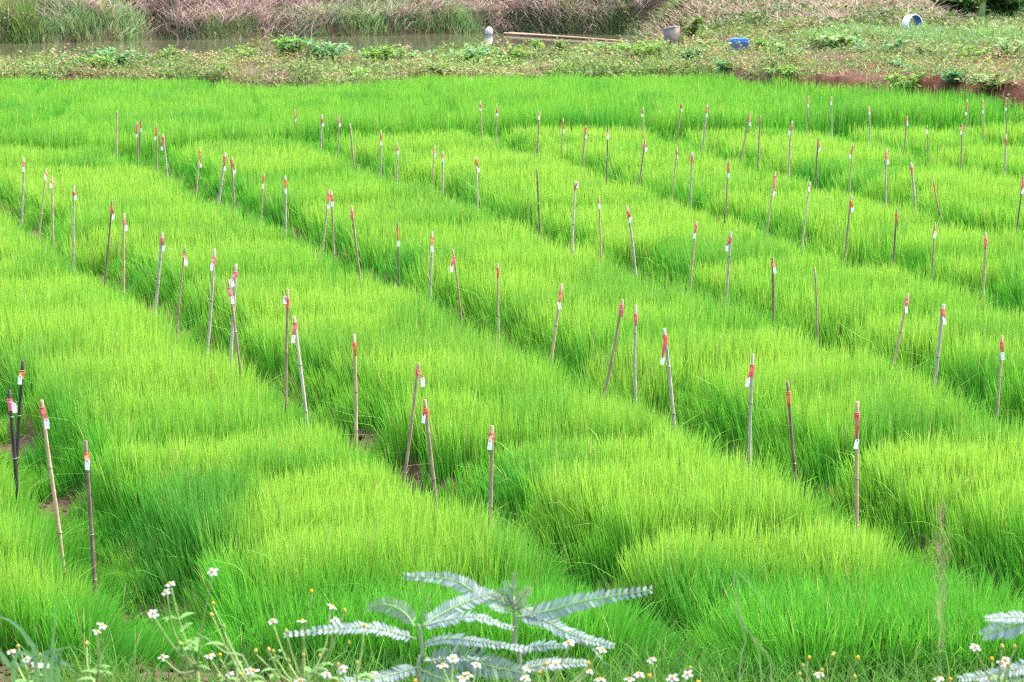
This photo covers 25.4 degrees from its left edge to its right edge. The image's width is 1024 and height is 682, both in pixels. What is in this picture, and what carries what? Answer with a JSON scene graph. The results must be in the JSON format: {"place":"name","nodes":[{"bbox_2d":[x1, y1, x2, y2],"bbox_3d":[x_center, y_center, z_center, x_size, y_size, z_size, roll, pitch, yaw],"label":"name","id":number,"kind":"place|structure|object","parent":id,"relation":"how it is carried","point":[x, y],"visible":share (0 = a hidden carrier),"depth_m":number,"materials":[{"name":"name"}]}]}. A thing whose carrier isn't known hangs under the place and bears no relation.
{"place":"outdoors","nodes":[
{"label":"outdoors","id":0,"kind":"place"},
{"bbox_2d":[0,33,640,60],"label":"pond","id":1,"kind":"structure","parent":0,"point":[422,42],"depth_m":69.50,"materials":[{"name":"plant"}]},
{"bbox_2d":[0,0,648,43],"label":"reeds","id":2,"kind":"object","parent":1,"relation":"in","point":[28,30],"visible":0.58,"depth_m":75.08,"materials":[{"name":"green plant"}]},
{"bbox_2d":[503,32,627,41],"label":"bamboo pole","id":3,"kind":"object","parent":1,"relation":"on","point":[522,34],"visible":0.95,"depth_m":73.62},
{"bbox_2d":[0,0,1023,681],"bbox_3d":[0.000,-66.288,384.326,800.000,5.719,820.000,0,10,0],"label":"ground","id":4,"kind":"structure","parent":0,"point":[930,82],"depth_m":40.80,"materials":[{"name":"soil"}]},
{"bbox_2d":[7,389,20,507],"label":"bamboo stake","id":5,"kind":"object","parent":4,"relation":"on","point":[12,408],"visible":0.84,"depth_m":11.23,"materials":[{"name":"wood"}]},
{"bbox_2d":[14,360,24,488],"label":"bamboo stake","id":6,"kind":"object","parent":4,"relation":"on","point":[21,376],"visible":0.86,"depth_m":12.02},
{"bbox_2d":[20,158,24,227],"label":"bamboo stake","id":7,"kind":"object","parent":4,"relation":"on","point":[23,169],"visible":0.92,"depth_m":22.90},
{"bbox_2d":[7,644,48,681],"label":"daisy plant","id":8,"kind":"object","parent":4,"relation":"on","point":[26,659],"visible":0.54,"depth_m":4.91,"materials":[{"name":"green plant"}]},
{"bbox_2d":[0,600,74,681],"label":"grass clump","id":9,"kind":"object","parent":4,"relation":"on","point":[35,656],"visible":1,"depth_m":4.27,"materials":[{"name":"green plant"}]},
{"bbox_2d":[50,176,53,253],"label":"bamboo stake","id":10,"kind":"object","parent":4,"relation":"on","point":[51,185],"visible":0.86,"depth_m":20.49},
{"bbox_2d":[39,400,65,574],"bbox_3d":[-2.130,0.761,10.584,0.108,0.992,0.049,0,10,0],"label":"bamboo stake","id":11,"kind":"object","parent":4,"relation":"on","point":[45,420],"visible":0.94,"depth_m":10.56,"materials":[{"name":"wood"}]},
{"bbox_2d":[72,186,76,274],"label":"bamboo stake","id":12,"kind":"object","parent":4,"relation":"on","point":[74,199],"visible":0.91,"depth_m":19.47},
{"bbox_2d":[83,441,97,608],"bbox_3d":[-1.864,0.890,10.083,0.040,0.910,0.062,-4,11,-22],"label":"bamboo stake","id":13,"kind":"object","parent":4,"relation":"on","point":[87,469],"visible":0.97,"depth_m":10.06,"materials":[{"name":"wood"}]},
{"bbox_2d":[73,54,113,67],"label":"weed","id":14,"kind":"object","parent":4,"relation":"on","point":[92,59],"visible":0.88,"depth_m":48.11,"materials":[{"name":"green plant"}]},
{"bbox_2d":[75,623,112,681],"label":"daisy plant","id":15,"kind":"object","parent":4,"relation":"on","point":[98,670],"visible":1,"depth_m":4.97,"materials":[{"name":"green plant"}]},
{"bbox_2d":[0,432,195,674],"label":"rice bed","id":16,"kind":"object","parent":4,"relation":"on","point":[36,584],"visible":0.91,"depth_m":9.62,"materials":[{"name":"green plant"}]},
{"bbox_2d":[104,201,114,287],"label":"bamboo stake","id":17,"kind":"object","parent":4,"relation":"on","point":[112,215],"visible":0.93,"depth_m":18.65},
{"bbox_2d":[85,46,150,66],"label":"weed","id":18,"kind":"object","parent":4,"relation":"on","point":[109,52],"visible":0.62,"depth_m":49.62,"materials":[{"name":"green plant"}]},
{"bbox_2d":[122,213,127,295],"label":"bamboo stake","id":19,"kind":"object","parent":4,"relation":"on","point":[125,227],"visible":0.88,"depth_m":17.98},
{"bbox_2d":[153,233,164,314],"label":"bamboo stake","id":20,"kind":"object","parent":4,"relation":"on","point":[162,246],"visible":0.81,"depth_m":17.25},
{"bbox_2d":[175,245,187,346],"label":"bamboo stake","id":21,"kind":"object","parent":4,"relation":"on","point":[184,261],"visible":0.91,"depth_m":15.73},
{"bbox_2d":[148,568,217,681],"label":"daisy plant","id":22,"kind":"object","parent":4,"relation":"on","point":[186,657],"visible":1,"depth_m":4.88,"materials":[{"name":"green plant"}]},
{"bbox_2d":[205,249,215,359],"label":"bamboo stake","id":23,"kind":"object","parent":4,"relation":"on","point":[212,267],"visible":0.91,"depth_m":15.54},
{"bbox_2d":[217,152,225,206],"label":"bamboo stake","id":24,"kind":"object","parent":4,"relation":"on","point":[222,174],"visible":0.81,"depth_m":24.20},
{"bbox_2d":[198,633,250,681],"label":"grass clump","id":25,"kind":"object","parent":4,"relation":"on","point":[236,662],"visible":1,"depth_m":4.79,"materials":[{"name":"green plant"}]},
{"bbox_2d":[203,601,263,681],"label":"daisy plant","id":26,"kind":"object","parent":4,"relation":"on","point":[242,674],"visible":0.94,"depth_m":4.96,"materials":[{"name":"green plant"}]},
{"bbox_2d":[229,264,237,367],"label":"bamboo stake","id":27,"kind":"object","parent":4,"relation":"on","point":[233,280],"visible":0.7,"depth_m":14.61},
{"bbox_2d":[227,279,243,386],"bbox_3d":[-1.724,0.108,14.329,0.147,0.990,0.062,3,11,19],"label":"bamboo stake","id":28,"kind":"object","parent":4,"relation":"on","point":[231,296],"visible":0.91,"depth_m":14.31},
{"bbox_2d":[218,45,259,56],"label":"weed","id":29,"kind":"object","parent":4,"relation":"on","point":[244,52],"visible":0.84,"depth_m":52.17,"materials":[{"name":"green plant"}]},
{"bbox_2d":[284,176,286,237],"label":"bamboo stake","id":30,"kind":"object","parent":4,"relation":"on","point":[285,191],"visible":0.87,"depth_m":21.49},
{"bbox_2d":[283,289,289,412],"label":"bamboo stake","id":31,"kind":"object","parent":4,"relation":"on","point":[286,300],"visible":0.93,"depth_m":13.57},
{"bbox_2d":[270,32,315,56],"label":"weed","id":32,"kind":"object","parent":4,"relation":"on","point":[283,45],"visible":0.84,"depth_m":52.08,"materials":[{"name":"green plant"}]},
{"bbox_2d":[249,589,350,681],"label":"daisy plant","id":33,"kind":"object","parent":4,"relation":"on","point":[311,673],"visible":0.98,"depth_m":4.83,"materials":[{"name":"green plant"}]},
{"bbox_2d":[291,316,309,431],"bbox_3d":[-1.231,0.311,13.363,0.120,0.922,0.047,0,10,0],"label":"bamboo stake","id":34,"kind":"object","parent":4,"relation":"on","point":[295,332],"visible":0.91,"depth_m":13.33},
{"bbox_2d":[322,189,329,263],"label":"bamboo stake","id":35,"kind":"object","parent":4,"relation":"on","point":[328,204],"visible":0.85,"depth_m":20.09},
{"bbox_2d":[304,39,350,60],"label":"weed","id":36,"kind":"object","parent":4,"relation":"on","point":[328,48],"visible":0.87,"depth_m":51.32,"materials":[{"name":"green plant"}]},
{"bbox_2d":[330,191,334,261],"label":"bamboo stake","id":37,"kind":"object","parent":4,"relation":"on","point":[332,202],"visible":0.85,"depth_m":20.00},
{"bbox_2d":[321,623,377,681],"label":"daisy plant","id":38,"kind":"object","parent":4,"relation":"on","point":[366,676],"visible":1,"depth_m":4.68,"materials":[{"name":"green plant"}]},
{"bbox_2d":[330,64,373,75],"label":"weed","id":39,"kind":"object","parent":4,"relation":"on","point":[359,69],"visible":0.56,"depth_m":46.22,"materials":[{"name":"green plant"}]},
{"bbox_2d":[352,334,357,451],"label":"bamboo stake","id":40,"kind":"object","parent":4,"relation":"on","point":[354,346],"visible":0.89,"depth_m":12.48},
{"bbox_2d":[350,206,360,280],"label":"bamboo stake","id":41,"kind":"object","parent":4,"relation":"on","point":[352,219],"visible":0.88,"depth_m":18.48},
{"bbox_2d":[361,44,406,59],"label":"weed","id":42,"kind":"object","parent":4,"relation":"on","point":[386,50],"visible":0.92,"depth_m":52.01,"materials":[{"name":"green plant"}]},
{"bbox_2d":[0,207,780,681],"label":"rice bed","id":43,"kind":"object","parent":4,"relation":"on","point":[200,465],"visible":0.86,"depth_m":11.20,"materials":[{"name":"green plant"}]},
{"bbox_2d":[389,50,433,59],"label":"weed","id":44,"kind":"object","parent":4,"relation":"on","point":[409,55],"visible":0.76,"depth_m":51.85,"materials":[{"name":"green plant"}]},
{"bbox_2d":[401,363,424,496],"bbox_3d":[-0.538,0.567,11.901,0.177,0.922,0.038,2,10,11],"label":"bamboo stake","id":45,"kind":"object","parent":4,"relation":"on","point":[417,371],"visible":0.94,"depth_m":11.86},
{"bbox_2d":[421,399,438,510],"bbox_3d":[-0.415,0.672,11.770,0.108,0.760,0.031,-6,12,-32],"label":"bamboo stake","id":46,"kind":"object","parent":4,"relation":"on","point":[425,416],"visible":0.87,"depth_m":11.74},
{"bbox_2d":[429,231,433,306],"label":"bamboo stake","id":47,"kind":"object","parent":4,"relation":"on","point":[431,257],"visible":0.77,"depth_m":17.48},
{"bbox_2d":[413,655,480,681],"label":"daisy plant","id":48,"kind":"object","parent":4,"relation":"on","point":[455,660],"visible":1,"depth_m":4.63,"materials":[{"name":"white plant"}]},
{"bbox_2d":[450,249,462,329],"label":"bamboo stake","id":49,"kind":"object","parent":4,"relation":"on","point":[452,262],"visible":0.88,"depth_m":16.44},
{"bbox_2d":[283,571,652,681],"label":"feather leaved plant","id":50,"kind":"object","parent":4,"relation":"on","point":[511,601],"visible":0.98,"depth_m":4.78,"materials":[{"name":"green plant"}]},
{"bbox_2d":[450,44,490,61],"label":"weed","id":51,"kind":"object","parent":4,"relation":"on","point":[472,53],"visible":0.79,"depth_m":50.36,"materials":[{"name":"green plant"}]},
{"bbox_2d":[0,303,942,681],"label":"soil clods","id":52,"kind":"object","parent":4,"relation":"on","point":[194,657],"visible":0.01,"depth_m":9.13,"materials":[{"name":"soil"}]},
{"bbox_2d":[0,0,972,42],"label":"dry grass","id":53,"kind":"structure","parent":4,"relation":"on","point":[258,8],"depth_m":73.73,"materials":[{"name":"plant"}]},
{"bbox_2d":[487,425,494,525],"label":"bamboo stake","id":54,"kind":"object","parent":4,"relation":"on","point":[490,447],"visible":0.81,"depth_m":10.64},
{"bbox_2d":[496,263,499,347],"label":"bamboo stake","id":55,"kind":"object","parent":4,"relation":"on","point":[498,270],"visible":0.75,"depth_m":15.79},
{"bbox_2d":[489,44,530,61],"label":"weed","id":56,"kind":"object","parent":4,"relation":"on","point":[516,53],"visible":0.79,"depth_m":51.38,"materials":[{"name":"green plant"}]},
{"bbox_2d":[0,71,1022,111],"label":"rice bed","id":57,"kind":"object","parent":4,"relation":"on","point":[34,86],"visible":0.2,"depth_m":43.26,"materials":[{"name":"green plant"}]},
{"bbox_2d":[0,140,1023,681],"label":"rice bed","id":58,"kind":"object","parent":4,"relation":"on","point":[680,522],"visible":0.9,"depth_m":12.80,"materials":[{"name":"green plant"}]},
{"bbox_2d":[0,68,1023,164],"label":"rice bed","id":59,"kind":"object","parent":4,"relation":"on","point":[55,121],"visible":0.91,"depth_m":35.71,"materials":[{"name":"green plant"}]},
{"bbox_2d":[0,3,1023,106],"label":"ground cover","id":60,"kind":"object","parent":4,"relation":"on","point":[569,61],"visible":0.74,"depth_m":47.33,"materials":[{"name":"green plant"}]},
{"bbox_2d":[0,604,1023,681],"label":"bank grass","id":61,"kind":"structure","parent":4,"relation":"on","point":[607,676],"depth_m":8.68,"materials":[{"name":"green plant"}]},
{"bbox_2d":[550,283,562,363],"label":"bamboo stake","id":62,"kind":"object","parent":4,"relation":"on","point":[557,316],"visible":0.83,"depth_m":14.98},
{"bbox_2d":[520,639,605,681],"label":"daisy plant","id":63,"kind":"object","parent":4,"relation":"on","point":[556,664],"visible":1,"depth_m":4.57,"materials":[{"name":"white plant"}]},
{"bbox_2d":[571,180,578,261],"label":"bamboo stake","id":64,"kind":"object","parent":4,"relation":"on","point":[573,218],"visible":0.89,"depth_m":19.78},
{"bbox_2d":[132,132,1023,612],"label":"rice bed","id":65,"kind":"object","parent":4,"relation":"on","point":[922,454],"visible":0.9,"depth_m":15.20,"materials":[{"name":"green plant"}]},
{"bbox_2d":[603,300,623,399],"bbox_3d":[0.584,0.206,13.918,0.200,0.938,0.034,3,10,18],"label":"bamboo stake","id":66,"kind":"object","parent":4,"relation":"on","point":[621,305],"visible":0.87,"depth_m":13.87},
{"bbox_2d":[626,206,636,278],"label":"bamboo stake","id":67,"kind":"object","parent":4,"relation":"on","point":[631,234],"visible":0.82,"depth_m":19.18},
{"bbox_2d":[605,40,660,57],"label":"weed","id":68,"kind":"object","parent":4,"relation":"on","point":[641,51],"visible":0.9,"depth_m":52.39,"materials":[{"name":"green plant"}]},
{"bbox_2d":[633,305,637,408],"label":"bamboo stake","id":69,"kind":"object","parent":4,"relation":"on","point":[635,313],"visible":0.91,"depth_m":13.66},
{"bbox_2d":[594,657,699,681],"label":"daisy plant","id":70,"kind":"object","parent":4,"relation":"on","point":[672,678],"visible":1,"depth_m":4.79,"materials":[{"name":"white plant"}]},
{"bbox_2d":[310,126,1023,432],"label":"rice bed","id":71,"kind":"object","parent":4,"relation":"on","point":[862,305],"visible":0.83,"depth_m":20.06,"materials":[{"name":"green plant"}]},
{"bbox_2d":[660,328,675,434],"bbox_3d":[0.917,0.365,13.144,0.142,0.893,0.040,-2,10,-12],"label":"bamboo stake","id":72,"kind":"object","parent":4,"relation":"on","point":[665,345],"visible":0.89,"depth_m":13.10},
{"bbox_2d":[663,26,679,44],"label":"drum","id":73,"kind":"object","parent":4,"relation":"on","point":[672,33],"visible":0.86,"depth_m":56.31,"materials":[{"name":"grey plastic"}]},
{"bbox_2d":[676,14,706,38],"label":"weed","id":74,"kind":"object","parent":4,"relation":"on","point":[692,27],"visible":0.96,"depth_m":56.38,"materials":[{"name":"green plant"}]},
{"bbox_2d":[689,221,697,294],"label":"bamboo stake","id":75,"kind":"object","parent":4,"relation":"on","point":[694,237],"visible":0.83,"depth_m":18.46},
{"bbox_2d":[725,231,732,301],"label":"bamboo stake","id":76,"kind":"object","parent":4,"relation":"on","point":[729,256],"visible":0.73,"depth_m":17.45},
{"bbox_2d":[730,38,748,52],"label":"plastic bin","id":77,"kind":"object","parent":4,"relation":"on","point":[743,42],"visible":0.76,"depth_m":51.76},
{"bbox_2d":[745,354,754,475],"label":"bamboo stake","id":78,"kind":"object","parent":4,"relation":"on","point":[750,375],"visible":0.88,"depth_m":11.82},
{"bbox_2d":[733,571,771,681],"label":"grass clump","id":79,"kind":"object","parent":4,"relation":"on","point":[744,627],"visible":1,"depth_m":5.09,"materials":[{"name":"green plant"}]},
{"bbox_2d":[487,121,1023,319],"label":"rice bed","id":80,"kind":"object","parent":4,"relation":"on","point":[871,229],"visible":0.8,"depth_m":23.73,"materials":[{"name":"green plant"}]},
{"bbox_2d":[766,172,775,240],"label":"bamboo stake","id":81,"kind":"object","parent":4,"relation":"on","point":[773,188],"visible":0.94,"depth_m":22.66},
{"bbox_2d":[771,257,776,330],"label":"bamboo stake","id":82,"kind":"object","parent":4,"relation":"on","point":[773,267],"visible":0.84,"depth_m":16.48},
{"bbox_2d":[762,62,805,76],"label":"weed","id":83,"kind":"object","parent":4,"relation":"on","point":[784,71],"visible":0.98,"depth_m":42.36,"materials":[{"name":"green plant"}]},
{"bbox_2d":[773,41,809,56],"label":"weed","id":84,"kind":"object","parent":4,"relation":"on","point":[779,48],"visible":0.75,"depth_m":46.70,"materials":[{"name":"green plant"}]},
{"bbox_2d":[786,381,797,491],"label":"bamboo stake","id":85,"kind":"object","parent":4,"relation":"on","point":[788,393],"visible":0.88,"depth_m":12.14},
{"bbox_2d":[587,0,1023,44],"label":"bank creepers","id":86,"kind":"object","parent":4,"relation":"on","point":[920,36],"visible":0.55,"depth_m":58.52,"materials":[{"name":"green plant"}]},
{"bbox_2d":[814,268,818,350],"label":"bamboo stake","id":87,"kind":"object","parent":4,"relation":"on","point":[815,279],"visible":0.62,"depth_m":15.79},
{"bbox_2d":[797,652,859,681],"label":"daisy plant","id":88,"kind":"object","parent":4,"relation":"on","point":[822,670],"visible":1,"depth_m":4.94,"materials":[{"name":"green plant"}]},
{"bbox_2d":[814,31,862,48],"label":"weed","id":89,"kind":"object","parent":4,"relation":"on","point":[842,39],"visible":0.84,"depth_m":50.89,"materials":[{"name":"green plant"}]},
{"bbox_2d":[656,122,1023,243],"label":"rice bed","id":90,"kind":"object","parent":4,"relation":"on","point":[971,198],"visible":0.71,"depth_m":27.40,"materials":[{"name":"green plant"}]},
{"bbox_2d":[843,195,853,265],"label":"bamboo stake","id":91,"kind":"object","parent":4,"relation":"on","point":[850,211],"visible":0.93,"depth_m":19.99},
{"bbox_2d":[853,401,859,534],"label":"bamboo stake","id":92,"kind":"object","parent":4,"relation":"on","point":[856,417],"visible":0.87,"depth_m":10.91,"materials":[{"name":"wood"}]},
{"bbox_2d":[849,35,909,52],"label":"weed","id":93,"kind":"object","parent":4,"relation":"on","point":[897,41],"visible":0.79,"depth_m":48.15,"materials":[{"name":"green plant"}]},
{"bbox_2d":[891,293,908,370],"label":"bamboo stake","id":94,"kind":"object","parent":4,"relation":"on","point":[905,311],"visible":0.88,"depth_m":14.83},
{"bbox_2d":[883,70,925,93],"bbox_3d":[6.696,-4.447,38.972,0.802,0.431,0.564,6,11,30],"label":"weed","id":95,"kind":"object","parent":4,"relation":"on","point":[909,82],"visible":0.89,"depth_m":38.92,"materials":[{"name":"green plant"}]},
{"bbox_2d":[902,14,922,28],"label":"barrel ring","id":96,"kind":"object","parent":4,"relation":"on","point":[907,18],"visible":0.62,"depth_m":56.95,"materials":[{"name":"white plastic"}]},
{"bbox_2d":[818,122,1023,183],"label":"rice bed","id":97,"kind":"object","parent":4,"relation":"on","point":[977,152],"visible":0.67,"depth_m":31.39,"materials":[{"name":"green plant"}]},
{"bbox_2d":[906,41,949,55],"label":"weed","id":98,"kind":"object","parent":4,"relation":"on","point":[929,49],"visible":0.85,"depth_m":47.20,"materials":[{"name":"green plant"}]},
{"bbox_2d":[932,304,945,394],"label":"bamboo stake","id":99,"kind":"object","parent":4,"relation":"on","point":[942,322],"visible":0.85,"depth_m":14.47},
{"bbox_2d":[938,67,965,82],"bbox_3d":[7.443,-4.488,38.420,0.494,0.301,0.378,0,10,0],"label":"weed","id":100,"kind":"object","parent":4,"relation":"on","point":[950,75],"visible":0.94,"depth_m":38.39,"materials":[{"name":"green plant"}]},
{"bbox_2d":[930,0,979,16],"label":"shrub","id":101,"kind":"object","parent":4,"relation":"on","point":[966,6],"visible":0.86,"depth_m":61.64,"materials":[{"name":"green plant"}]},
{"bbox_2d":[938,44,997,56],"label":"weed","id":102,"kind":"object","parent":4,"relation":"on","point":[969,48],"visible":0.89,"depth_m":45.55,"materials":[{"name":"green plant"}]},
{"bbox_2d":[933,644,1016,681],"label":"daisy plant","id":103,"kind":"object","parent":4,"relation":"on","point":[1000,662],"visible":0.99,"depth_m":4.62,"materials":[{"name":"white plant"}]},
{"bbox_2d":[946,117,1023,151],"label":"rice bed","id":104,"kind":"object","parent":4,"relation":"on","point":[997,135],"visible":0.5,"depth_m":33.56,"materials":[{"name":"green plant"}]},
{"bbox_2d":[982,232,987,305],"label":"bamboo stake","id":105,"kind":"object","parent":4,"relation":"on","point":[985,251],"visible":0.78,"depth_m":17.47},
{"bbox_2d":[955,69,1016,88],"bbox_3d":[7.869,-4.354,37.880,0.977,0.341,0.776,-4,11,-23],"label":"weed","id":106,"kind":"object","parent":4,"relation":"on","point":[990,81],"visible":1,"depth_m":37.83,"materials":[{"name":"green plant"}]},
{"bbox_2d":[956,610,1023,681],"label":"feather leaved plant","id":107,"kind":"object","parent":4,"relation":"on","point":[1011,619],"visible":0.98,"depth_m":4.65,"materials":[{"name":"green plant"}]},
{"bbox_2d":[972,0,1023,17],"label":"shrub","id":108,"kind":"object","parent":4,"relation":"on","point":[1011,6],"visible":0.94,"depth_m":60.76,"materials":[{"name":"green plant"}]},
{"bbox_2d":[995,335,1004,422],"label":"bamboo stake","id":109,"kind":"object","parent":4,"relation":"on","point":[1000,368],"visible":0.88,"depth_m":13.62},
{"bbox_2d":[994,37,1023,54],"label":"weed","id":110,"kind":"object","parent":4,"relation":"on","point":[1004,45],"visible":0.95,"depth_m":45.80,"materials":[{"name":"green plant"}]},
{"bbox_2d":[926,494,959,681],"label":"grass plume","id":111,"kind":"object","parent":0,"point":[940,614],"depth_m":3.10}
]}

